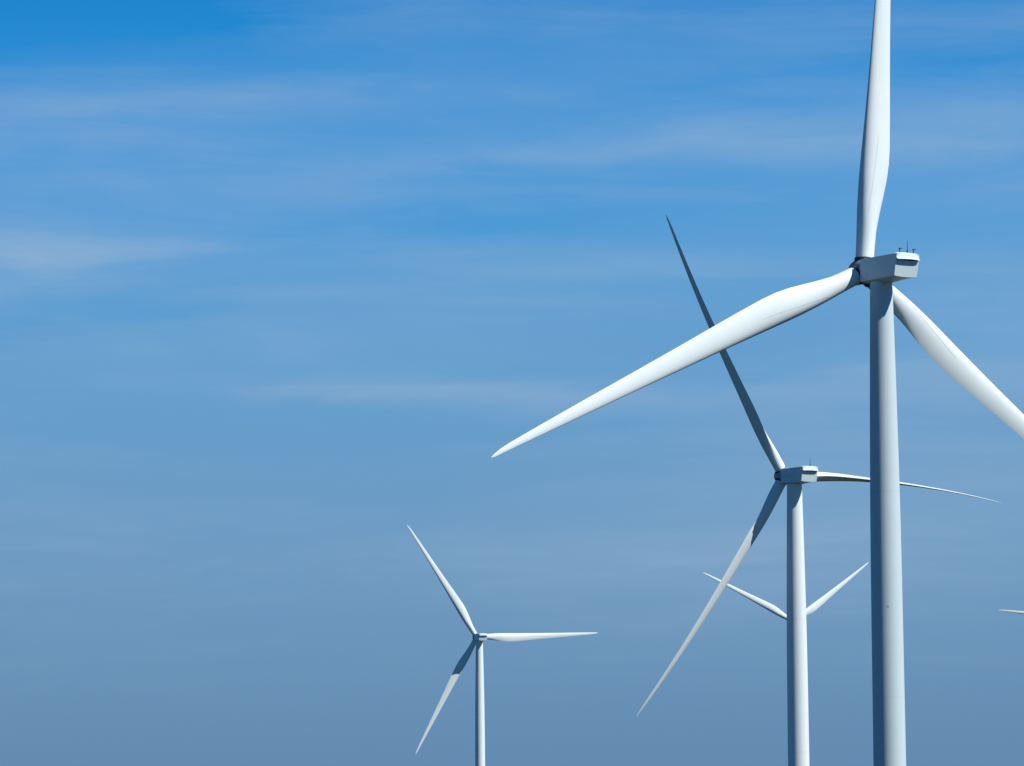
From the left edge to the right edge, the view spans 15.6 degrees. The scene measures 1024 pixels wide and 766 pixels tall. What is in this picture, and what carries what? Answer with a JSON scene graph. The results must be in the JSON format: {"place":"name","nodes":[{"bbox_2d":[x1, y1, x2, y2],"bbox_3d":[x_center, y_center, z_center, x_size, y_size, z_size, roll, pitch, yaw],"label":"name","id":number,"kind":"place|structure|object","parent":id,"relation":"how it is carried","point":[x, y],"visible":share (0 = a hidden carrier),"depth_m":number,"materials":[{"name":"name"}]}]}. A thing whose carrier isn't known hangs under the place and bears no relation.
{"place":"outdoors","nodes":[
{"label":"outdoors","id":0,"kind":"place"},
{"bbox_2d":[0,0,1023,765],"label":"sky","id":1,"kind":"structure","parent":0,"point":[283,283],"materials":[{"name":"blue"}]},
{"bbox_3d":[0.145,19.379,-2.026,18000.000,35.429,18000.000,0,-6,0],"label":"ground","id":2,"kind":"structure","parent":0,"visible":0},
{"bbox_2d":[407,525,596,765],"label":"wind turbine","id":3,"kind":"object","parent":2,"relation":"on","point":[478,639],"visible":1,"depth_m":1576.71,"materials":[{"name":"metal"}]},
{"bbox_2d":[491,0,1023,765],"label":"wind turbine","id":4,"kind":"object","parent":2,"relation":"on","point":[877,276],"visible":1,"depth_m":465.59,"materials":[{"name":"metal"}]},
{"bbox_2d":[704,563,867,619],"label":"wind turbine","id":5,"kind":"object","parent":2,"relation":"on","point":[810,609],"visible":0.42,"depth_m":1912.76,"materials":[{"name":"metal"}]},
{"bbox_2d":[636,215,999,765],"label":"wind turbine","id":6,"kind":"object","parent":2,"relation":"on","point":[793,479],"visible":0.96,"depth_m":724.13,"materials":[{"name":"metal"}]},
{"bbox_2d":[999,610,1023,613],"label":"wind turbine","id":7,"kind":"object","parent":2,"relation":"on","point":[1019,612],"visible":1,"depth_m":1944.66,"materials":[{"name":"metal"}]}
]}

